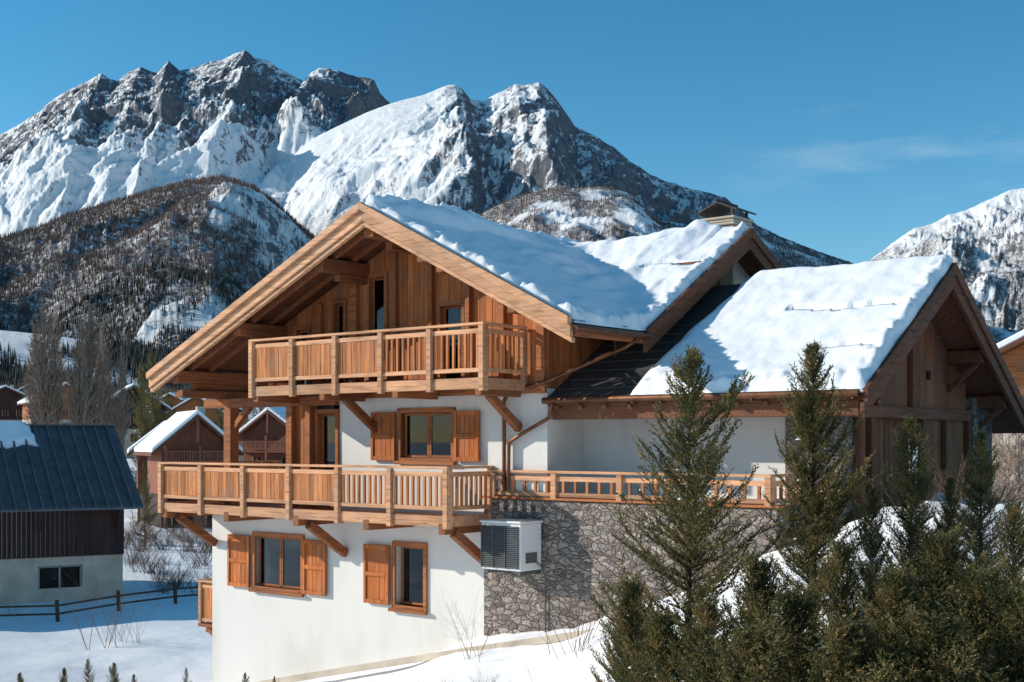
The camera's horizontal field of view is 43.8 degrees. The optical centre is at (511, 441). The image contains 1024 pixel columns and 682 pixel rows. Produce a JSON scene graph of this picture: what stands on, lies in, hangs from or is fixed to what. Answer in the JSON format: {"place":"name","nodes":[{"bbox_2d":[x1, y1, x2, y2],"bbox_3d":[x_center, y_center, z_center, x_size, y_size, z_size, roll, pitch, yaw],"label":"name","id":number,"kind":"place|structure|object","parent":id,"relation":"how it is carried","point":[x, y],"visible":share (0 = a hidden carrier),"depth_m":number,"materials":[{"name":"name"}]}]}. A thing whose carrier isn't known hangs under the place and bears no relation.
{"place":"outdoors","nodes":[
{"label":"outdoors","id":0,"kind":"place"},
{"bbox_2d":[0,388,24,419],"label":"walls","id":1,"kind":"structure","parent":0,"point":[8,398],"depth_m":250.40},
{"bbox_2d":[0,387,24,395],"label":"roof","id":2,"kind":"structure","parent":1,"relation":"on","point":[12,390],"depth_m":250.10,"materials":[{"name":"brown wood"}]},
{"bbox_2d":[0,385,24,394],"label":"roof snow","id":3,"kind":"structure","parent":2,"relation":"on","point":[11,388],"depth_m":249.93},
{"bbox_2d":[22,386,88,419],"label":"walls","id":4,"kind":"structure","parent":0,"point":[25,413],"depth_m":235.40,"materials":[{"name":"brown wood"}]},
{"bbox_2d":[106,383,170,408],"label":"roof snow","id":5,"kind":"structure","parent":0,"point":[136,385],"depth_m":190.03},
{"bbox_2d":[0,50,1023,392],"bbox_3d":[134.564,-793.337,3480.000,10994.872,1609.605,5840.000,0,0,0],"label":"mountain range","id":6,"kind":"structure","parent":0,"point":[310,148],"depth_m":4019.76,"materials":[{"name":"snow"}]},
{"bbox_2d":[0,407,1023,681],"bbox_3d":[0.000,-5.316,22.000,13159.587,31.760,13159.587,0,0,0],"label":"snow ground","id":7,"kind":"structure","parent":0,"point":[174,643],"depth_m":37.43,"materials":[{"name":"snow"}]},
{"bbox_2d":[17,672,23,681],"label":"spruce tree","id":8,"kind":"object","parent":7,"relation":"on","point":[20,679],"visible":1,"depth_m":26.98,"materials":[{"name":"green plant"}]},
{"bbox_2d":[14,318,53,423],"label":"poplar tree","id":9,"kind":"object","parent":7,"relation":"on","point":[34,340],"visible":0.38,"depth_m":164.58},
{"bbox_2d":[15,294,68,423],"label":"poplar tree","id":10,"kind":"object","parent":7,"relation":"on","point":[46,403],"visible":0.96,"depth_m":159.69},
{"bbox_2d":[22,419,85,425],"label":"walls","id":11,"kind":"structure","parent":7,"relation":"on","point":[64,421],"depth_m":235.33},
{"bbox_2d":[38,307,74,423],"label":"poplar tree","id":12,"kind":"object","parent":7,"relation":"on","point":[55,340],"visible":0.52,"depth_m":167.86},
{"bbox_2d":[59,667,67,681],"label":"spruce tree","id":13,"kind":"object","parent":7,"relation":"on","point":[64,672],"visible":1,"depth_m":27.49,"materials":[{"name":"green plant"}]},
{"bbox_2d":[0,421,143,604],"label":"barn","id":14,"kind":"structure","parent":7,"relation":"on","point":[69,494],"depth_m":51.45,"materials":[{"name":"metal"}]},
{"bbox_2d":[38,565,81,588],"bbox_3d":[-18.095,5.400,50.963,1.700,0.900,0.060,0,0,-30],"label":"window frame","id":15,"kind":"structure","parent":14,"relation":"in","point":[59,567],"depth_m":50.95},
{"bbox_2d":[40,566,79,588],"bbox_3d":[-18.135,5.400,51.033,1.700,0.900,0.020,0,0,-30],"label":"window glass","id":16,"kind":"structure","parent":14,"relation":"in","point":[47,580],"depth_m":51.06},
{"bbox_2d":[50,316,106,425],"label":"poplar tree","id":17,"kind":"object","parent":7,"relation":"on","point":[78,415],"visible":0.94,"depth_m":157.61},
{"bbox_2d":[82,659,94,681],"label":"spruce tree","id":18,"kind":"object","parent":7,"relation":"on","point":[87,672],"visible":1,"depth_m":26.50,"materials":[{"name":"green plant"}]},
{"bbox_2d":[68,299,114,425],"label":"poplar tree","id":19,"kind":"object","parent":7,"relation":"on","point":[90,330],"visible":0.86,"depth_m":159.81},
{"bbox_2d":[0,331,190,396],"bbox_3d":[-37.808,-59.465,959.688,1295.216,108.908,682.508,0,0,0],"label":"larch forest","id":20,"kind":"object","parent":7,"relation":"on","point":[16,366],"visible":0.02,"depth_m":996.29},
{"bbox_2d":[52,550,139,650],"bbox_3d":[-12.967,4.885,39.736,2.625,3.590,3.253,0,0,-11],"label":"sapling","id":21,"kind":"object","parent":7,"relation":"on","point":[102,612],"visible":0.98,"depth_m":39.68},
{"bbox_2d":[0,583,197,621],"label":"field fence","id":22,"kind":"object","parent":7,"relation":"on","point":[57,604],"visible":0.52,"depth_m":47.67,"materials":[{"name":"brown wood"}]},
{"bbox_2d":[83,315,130,425],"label":"poplar tree","id":23,"kind":"object","parent":7,"relation":"on","point":[108,373],"visible":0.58,"depth_m":165.77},
{"bbox_2d":[106,662,119,681],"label":"spruce tree","id":24,"kind":"object","parent":7,"relation":"on","point":[113,674],"visible":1,"depth_m":27.48,"materials":[{"name":"green plant"}]},
{"bbox_2d":[97,607,134,640],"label":"sapling","id":25,"kind":"object","parent":7,"relation":"on","point":[120,626],"visible":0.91,"depth_m":40.87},
{"bbox_2d":[101,346,134,451],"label":"poplar tree","id":26,"kind":"object","parent":7,"relation":"on","point":[120,413],"visible":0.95,"depth_m":161.72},
{"bbox_2d":[0,255,246,396],"bbox_3d":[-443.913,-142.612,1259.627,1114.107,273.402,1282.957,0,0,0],"label":"spruce forest","id":27,"kind":"object","parent":7,"relation":"on","point":[127,346],"visible":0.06,"depth_m":1773.40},
{"bbox_2d":[103,593,157,644],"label":"sapling","id":28,"kind":"object","parent":7,"relation":"on","point":[131,625],"visible":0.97,"depth_m":40.34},
{"bbox_2d":[123,551,141,565],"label":"bare bush","id":29,"kind":"object","parent":7,"relation":"on","point":[132,559],"visible":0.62,"depth_m":66.20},
{"bbox_2d":[124,517,142,542],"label":"bare bush","id":30,"kind":"object","parent":7,"relation":"on","point":[132,529],"visible":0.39,"depth_m":80.22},
{"bbox_2d":[119,429,149,457],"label":"walls","id":31,"kind":"structure","parent":7,"relation":"on","point":[126,438],"depth_m":189.75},
{"bbox_2d":[99,387,164,428],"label":"trees","id":32,"kind":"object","parent":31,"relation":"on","point":[136,393],"depth_m":189.94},
{"bbox_2d":[110,416,156,441],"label":"windows","id":33,"kind":"structure","parent":31,"relation":"attached to","point":[132,421],"depth_m":189.95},
{"bbox_2d":[123,549,149,571],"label":"bare bush","id":34,"kind":"object","parent":7,"relation":"on","point":[135,562],"visible":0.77,"depth_m":63.02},
{"bbox_2d":[124,534,155,563],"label":"bare bush","id":35,"kind":"object","parent":7,"relation":"on","point":[126,546],"visible":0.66,"depth_m":67.71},
{"bbox_2d":[124,542,155,563],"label":"bare bush","id":36,"kind":"object","parent":7,"relation":"on","point":[148,552],"visible":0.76,"depth_m":67.46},
{"bbox_2d":[124,527,159,551],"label":"bare bush","id":37,"kind":"object","parent":7,"relation":"on","point":[139,540],"visible":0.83,"depth_m":74.75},
{"bbox_2d":[126,509,160,530],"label":"bare bush","id":38,"kind":"object","parent":7,"relation":"on","point":[139,519],"visible":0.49,"depth_m":91.09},
{"bbox_2d":[126,514,162,533],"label":"bare bush","id":39,"kind":"object","parent":7,"relation":"on","point":[139,524],"visible":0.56,"depth_m":85.95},
{"bbox_2d":[124,361,167,483],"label":"spruce tree","id":40,"kind":"object","parent":7,"relation":"on","point":[145,414],"visible":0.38,"depth_m":111.81,"materials":[{"name":"green plant"}]},
{"bbox_2d":[124,543,167,573],"bbox_3d":[-18.026,5.618,62.457,2.379,1.908,2.369,0,0,-19],"label":"bare bush","id":41,"kind":"object","parent":7,"relation":"on","point":[148,572],"visible":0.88,"depth_m":62.37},
{"bbox_2d":[7,380,285,460],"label":"village trees","id":42,"kind":"object","parent":7,"relation":"on","point":[219,415],"visible":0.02,"depth_m":195.41,"materials":[{"name":"green plant"}]},
{"bbox_2d":[127,420,166,521],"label":"timber chalet","id":43,"kind":"object","parent":7,"relation":"on","point":[140,458],"visible":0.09,"depth_m":102.80,"materials":[{"name":"red wood"}]},
{"bbox_2d":[131,461,165,543],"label":"spruce tree","id":44,"kind":"object","parent":7,"relation":"on","point":[146,488],"visible":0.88,"depth_m":79.97,"materials":[{"name":"green plant"}]},
{"bbox_2d":[135,349,178,484],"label":"spruce tree","id":45,"kind":"object","parent":7,"relation":"on","point":[154,410],"visible":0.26,"depth_m":117.83,"materials":[{"name":"green plant"}]},
{"bbox_2d":[0,173,314,350],"bbox_3d":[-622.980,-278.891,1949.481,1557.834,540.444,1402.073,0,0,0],"label":"larch forest","id":46,"kind":"object","parent":7,"relation":"on","point":[67,216],"visible":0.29,"depth_m":2060.52,"materials":[{"name":"plant"}]},
{"bbox_2d":[141,560,177,582],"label":"bare bush","id":47,"kind":"object","parent":7,"relation":"on","point":[164,578],"visible":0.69,"depth_m":59.25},
{"bbox_2d":[145,572,175,591],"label":"bare bush","id":48,"kind":"object","parent":7,"relation":"on","point":[161,582],"visible":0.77,"depth_m":55.39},
{"bbox_2d":[137,543,185,579],"bbox_3d":[-16.602,5.645,60.212,2.469,1.989,2.480,0,0,6],"label":"bare bush","id":49,"kind":"object","parent":7,"relation":"on","point":[154,567],"visible":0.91,"depth_m":59.89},
{"bbox_2d":[143,523,180,549],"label":"bare bush","id":50,"kind":"object","parent":7,"relation":"on","point":[157,542],"visible":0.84,"depth_m":75.87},
{"bbox_2d":[147,522,183,549],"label":"bare bush","id":51,"kind":"object","parent":7,"relation":"on","point":[169,538],"visible":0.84,"depth_m":76.29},
{"bbox_2d":[153,573,179,593],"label":"bare bush","id":52,"kind":"object","parent":7,"relation":"on","point":[161,588],"visible":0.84,"depth_m":54.26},
{"bbox_2d":[155,518,178,535],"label":"bare bush","id":53,"kind":"object","parent":7,"relation":"on","point":[168,527],"visible":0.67,"depth_m":85.20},
{"bbox_2d":[163,528,184,544],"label":"bare bush","id":54,"kind":"object","parent":7,"relation":"on","point":[170,538],"visible":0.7,"depth_m":80.52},
{"bbox_2d":[164,567,188,586],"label":"bare bush","id":55,"kind":"object","parent":7,"relation":"on","point":[176,579],"visible":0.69,"depth_m":57.01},
{"bbox_2d":[157,558,197,586],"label":"bare bush","id":56,"kind":"object","parent":7,"relation":"on","point":[190,564],"visible":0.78,"depth_m":57.49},
{"bbox_2d":[158,522,206,552],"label":"bare bush","id":57,"kind":"object","parent":7,"relation":"on","point":[184,540],"visible":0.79,"depth_m":73.72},
{"bbox_2d":[163,561,203,587],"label":"bare bush","id":58,"kind":"object","parent":7,"relation":"on","point":[178,577],"visible":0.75,"depth_m":56.82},
{"bbox_2d":[182,668,190,681],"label":"spruce tree","id":59,"kind":"object","parent":7,"relation":"on","point":[185,673],"visible":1,"depth_m":28.00,"materials":[{"name":"green plant"}]},
{"bbox_2d":[133,406,243,528],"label":"timber chalet","id":60,"kind":"object","parent":7,"relation":"on","point":[197,434],"visible":0.34,"depth_m":94.90,"materials":[{"name":"red wood"}]},
{"bbox_2d":[177,547,199,561],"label":"bare bush","id":61,"kind":"object","parent":7,"relation":"on","point":[184,554],"visible":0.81,"depth_m":68.98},
{"bbox_2d":[175,525,210,551],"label":"bare bush","id":62,"kind":"object","parent":7,"relation":"on","point":[190,541],"visible":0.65,"depth_m":73.86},
{"bbox_2d":[176,560,211,593],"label":"bare bush","id":63,"kind":"object","parent":7,"relation":"on","point":[190,581],"visible":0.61,"depth_m":54.60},
{"bbox_2d":[180,544,211,568],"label":"bare bush","id":64,"kind":"object","parent":7,"relation":"on","point":[200,558],"visible":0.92,"depth_m":64.31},
{"bbox_2d":[183,532,211,565],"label":"bare bush","id":65,"kind":"object","parent":7,"relation":"on","point":[204,561],"visible":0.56,"depth_m":65.32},
{"bbox_2d":[188,523,211,552],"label":"bare bush","id":66,"kind":"object","parent":7,"relation":"on","point":[199,542],"visible":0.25,"depth_m":73.10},
{"bbox_2d":[190,516,211,531],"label":"bare bush","id":67,"kind":"object","parent":7,"relation":"on","point":[203,522],"visible":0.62,"depth_m":89.52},
{"bbox_2d":[239,407,285,468],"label":"timber chalet","id":68,"kind":"object","parent":7,"relation":"on","point":[262,435],"visible":0.26,"depth_m":121.90,"materials":[{"name":"red wood"}]},
{"bbox_2d":[253,458,285,467],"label":"windows","id":69,"kind":"structure","parent":68,"relation":"in","point":[283,459],"depth_m":121.51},
{"bbox_2d":[258,629,593,681],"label":"retaining kerb","id":70,"kind":"structure","parent":7,"relation":"on","point":[393,662],"depth_m":25.52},
{"bbox_2d":[435,596,508,662],"bbox_3d":[-0.789,3.407,24.185,1.434,1.498,1.318,0,0,32],"label":"bare shrub","id":71,"kind":"object","parent":7,"relation":"on","point":[466,650],"visible":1,"depth_m":24.18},
{"bbox_2d":[534,549,616,654],"bbox_3d":[1.180,2.787,22.135,1.865,1.947,1.713,0,0,-4],"label":"bare shrub","id":72,"kind":"object","parent":7,"relation":"on","point":[579,613],"visible":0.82,"depth_m":22.21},
{"bbox_2d":[535,566,619,658],"bbox_3d":[1.178,2.854,21.765,1.450,1.648,1.578,0,0,20],"label":"bare shrub","id":73,"kind":"object","parent":7,"relation":"on","point":[573,618],"visible":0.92,"depth_m":21.83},
{"bbox_2d":[326,166,837,267],"bbox_3d":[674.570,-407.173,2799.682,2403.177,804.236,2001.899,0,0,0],"label":"larch forest","id":74,"kind":"object","parent":7,"relation":"on","point":[633,199],"visible":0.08,"depth_m":3221.43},
{"bbox_2d":[146,194,1023,681],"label":"alpine chalet","id":75,"kind":"object","parent":7,"relation":"on","point":[438,382],"visible":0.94,"depth_m":25.45,"materials":[{"name":"white paint"}]},
{"bbox_2d":[248,271,464,614],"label":"window frames","id":76,"kind":"structure","parent":75,"relation":"in","point":[442,306],"depth_m":27.05,"materials":[{"name":"brown wood"}]},
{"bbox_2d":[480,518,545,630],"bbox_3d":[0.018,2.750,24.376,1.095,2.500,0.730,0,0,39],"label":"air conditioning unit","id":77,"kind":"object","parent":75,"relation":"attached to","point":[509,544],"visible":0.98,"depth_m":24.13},
{"bbox_2d":[588,574,681,681],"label":"spruce tree","id":78,"kind":"object","parent":7,"relation":"on","point":[629,616],"visible":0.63,"depth_m":14.11,"materials":[{"name":"green plant"}]},
{"bbox_2d":[600,605,710,681],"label":"spruce tree","id":79,"kind":"object","parent":7,"relation":"on","point":[657,641],"visible":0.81,"depth_m":13.31,"materials":[{"name":"green plant"}]},
{"bbox_2d":[625,594,738,681],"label":"spruce tree","id":80,"kind":"object","parent":7,"relation":"on","point":[704,628],"visible":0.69,"depth_m":12.52,"materials":[{"name":"green plant"}]},
{"bbox_2d":[588,343,791,680],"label":"spruce tree","id":81,"kind":"object","parent":7,"relation":"on","point":[682,503],"visible":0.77,"depth_m":14.84,"materials":[{"name":"green plant"}]},
{"bbox_2d":[680,615,821,681],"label":"spruce tree","id":82,"kind":"object","parent":7,"relation":"on","point":[750,645],"visible":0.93,"depth_m":11.12,"materials":[{"name":"green plant"}]},
{"bbox_2d":[666,549,842,681],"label":"spruce tree","id":83,"kind":"object","parent":7,"relation":"on","point":[759,576],"visible":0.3,"depth_m":13.10,"materials":[{"name":"green plant"}]},
{"bbox_2d":[644,578,865,681],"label":"spruce tree","id":84,"kind":"object","parent":7,"relation":"on","point":[795,624],"visible":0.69,"depth_m":11.93,"materials":[{"name":"green plant"}]},
{"bbox_2d":[757,340,893,632],"bbox_3d":[3.983,0.875,16.087,1.680,4.399,1.703,0,0,21],"label":"spruce tree","id":85,"kind":"object","parent":7,"relation":"on","point":[813,542],"visible":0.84,"depth_m":16.04,"materials":[{"name":"green plant"}]},
{"bbox_2d":[702,611,958,681],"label":"spruce tree","id":86,"kind":"object","parent":7,"relation":"on","point":[851,664],"visible":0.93,"depth_m":10.66,"materials":[{"name":"green plant"}]},
{"bbox_2d":[800,533,876,663],"bbox_3d":[3.131,2.432,12.660,1.423,3.069,1.654,0,0,40],"label":"spruce tree","id":87,"kind":"object","parent":7,"relation":"on","point":[843,564],"visible":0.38,"depth_m":12.57,"materials":[{"name":"green plant"}]},
{"bbox_2d":[844,485,903,653],"bbox_3d":[4.129,1.804,14.496,0.927,2.648,0.915,0,0,-17],"label":"spruce tree","id":88,"kind":"object","parent":7,"relation":"on","point":[871,572],"visible":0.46,"depth_m":14.52,"materials":[{"name":"green plant"}]},
{"bbox_2d":[829,556,964,681],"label":"spruce tree","id":89,"kind":"object","parent":7,"relation":"on","point":[894,587],"visible":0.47,"depth_m":11.37,"materials":[{"name":"green plant"}]},
{"bbox_2d":[865,474,928,515],"bbox_3d":[6.211,0.808,20.108,0.896,0.727,1.164,0,0,-27],"label":"bare bush","id":90,"kind":"object","parent":7,"relation":"on","point":[889,497],"visible":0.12,"depth_m":20.18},
{"bbox_2d":[860,415,969,647],"bbox_3d":[4.695,1.376,14.695,1.376,3.392,1.357,0,0,37],"label":"spruce tree","id":91,"kind":"object","parent":7,"relation":"on","point":[914,500],"visible":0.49,"depth_m":14.54,"materials":[{"name":"green plant"}]},
{"bbox_2d":[896,483,941,514],"bbox_3d":[6.377,0.972,20.001,0.896,0.727,1.164,0,0,21],"label":"bare bush","id":92,"kind":"object","parent":7,"relation":"on","point":[938,496],"visible":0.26,"depth_m":19.98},
{"bbox_2d":[841,520,1017,674],"bbox_3d":[4.088,2.290,12.442,2.180,3.060,2.892,0,0,8],"label":"spruce tree","id":93,"kind":"object","parent":7,"relation":"on","point":[940,558],"visible":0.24,"depth_m":12.34,"materials":[{"name":"green plant"}]},
{"bbox_2d":[861,600,1011,681],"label":"spruce tree","id":94,"kind":"object","parent":7,"relation":"on","point":[933,649],"visible":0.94,"depth_m":10.49,"materials":[{"name":"green plant"}]},
{"bbox_2d":[906,475,972,590],"bbox_3d":[5.004,1.637,14.770,0.826,2.523,0.837,0,0,-34],"label":"spruce tree","id":95,"kind":"object","parent":7,"relation":"on","point":[950,501],"visible":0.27,"depth_m":14.75,"materials":[{"name":"green plant"}]},
{"bbox_2d":[917,453,991,505],"bbox_3d":[6.691,0.539,19.547,1.075,0.872,1.397,0,0,36],"label":"bare bush","id":96,"kind":"object","parent":7,"relation":"on","point":[938,481],"visible":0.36,"depth_m":19.51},
{"bbox_2d":[890,554,1023,681],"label":"spruce tree","id":97,"kind":"object","parent":7,"relation":"on","point":[973,582],"visible":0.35,"depth_m":11.11,"materials":[{"name":"green plant"}]},
{"bbox_2d":[933,429,1015,573],"bbox_3d":[5.827,1.104,16.095,1.017,2.542,1.031,0,0,41],"label":"spruce tree","id":98,"kind":"object","parent":7,"relation":"on","point":[986,476],"visible":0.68,"depth_m":15.97,"materials":[{"name":"green plant"}]},
{"bbox_2d":[937,580,1023,681],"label":"spruce tree","id":99,"kind":"object","parent":7,"relation":"on","point":[1009,606],"visible":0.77,"depth_m":10.75,"materials":[{"name":"green plant"}]},
{"bbox_2d":[969,495,1023,593],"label":"spruce tree","id":100,"kind":"object","parent":7,"relation":"on","point":[1014,538],"visible":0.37,"depth_m":13.10,"materials":[{"name":"green plant"}]},
{"bbox_2d":[987,465,1023,503],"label":"bare bush","id":101,"kind":"object","parent":7,"relation":"on","point":[1020,489],"visible":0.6,"depth_m":18.91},
{"bbox_2d":[992,433,1023,498],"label":"bare tree","id":102,"kind":"object","parent":7,"relation":"on","point":[1013,463],"visible":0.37,"depth_m":44.82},
{"bbox_2d":[992,386,1023,498],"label":"bare tree","id":103,"kind":"object","parent":7,"relation":"on","point":[1018,441],"visible":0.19,"depth_m":49.98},
{"bbox_2d":[992,433,1023,497],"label":"walls","id":104,"kind":"structure","parent":7,"relation":"on","point":[1011,441],"depth_m":62.78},
{"bbox_2d":[992,433,1023,500],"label":"bare tree","id":105,"kind":"object","parent":7,"relation":"on","point":[1002,466],"visible":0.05,"depth_m":54.92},
{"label":"walls","id":106,"kind":"object","parent":7,"relation":"on","visible":0},
{"bbox_2d":[163,395,182,407],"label":"walls","id":107,"kind":"structure","parent":106,"relation":"on","point":[175,401],"depth_m":299.83,"materials":[{"name":"brown wood"}]},
{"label":"walls","id":108,"kind":"object","parent":7,"relation":"on","visible":0},
{"bbox_2d":[167,398,223,429],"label":"walls","id":109,"kind":"structure","parent":108,"relation":"on","point":[191,405],"depth_m":230.04,"materials":[{"name":"brown wood"}]},
{"bbox_2d":[165,398,223,413],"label":"roof snow","id":110,"kind":"structure","parent":109,"relation":"on","point":[186,400],"depth_m":228.92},
{"bbox_2d":[169,398,222,412],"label":"roof","id":111,"kind":"structure","parent":109,"relation":"on","point":[187,402],"depth_m":229.00,"materials":[{"name":"brown wood"}]},
{"bbox_2d":[0,0,1023,263],"label":"sky","id":112,"kind":"structure","parent":0,"point":[847,128],"materials":[{"name":"blue"}]},
{"bbox_2d":[1002,345,1023,395],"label":"walls","id":113,"kind":"structure","parent":0,"point":[1014,360],"depth_m":62.62,"materials":[{"name":"brown wood"}]},
{"bbox_2d":[999,337,1023,354],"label":"roof","id":114,"kind":"structure","parent":113,"relation":"on","point":[1011,346],"depth_m":62.02,"materials":[{"name":"brown wood"}]},
{"bbox_2d":[997,330,1023,348],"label":"roof snow","id":115,"kind":"structure","parent":114,"relation":"on","point":[1011,339],"depth_m":62.00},
{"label":"walls","id":116,"kind":"object","parent":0,"visible":0},
{"bbox_2d":[3,410,21,415],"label":"windows","id":117,"kind":"structure","parent":116,"relation":"attached to","point":[5,412],"depth_m":250.17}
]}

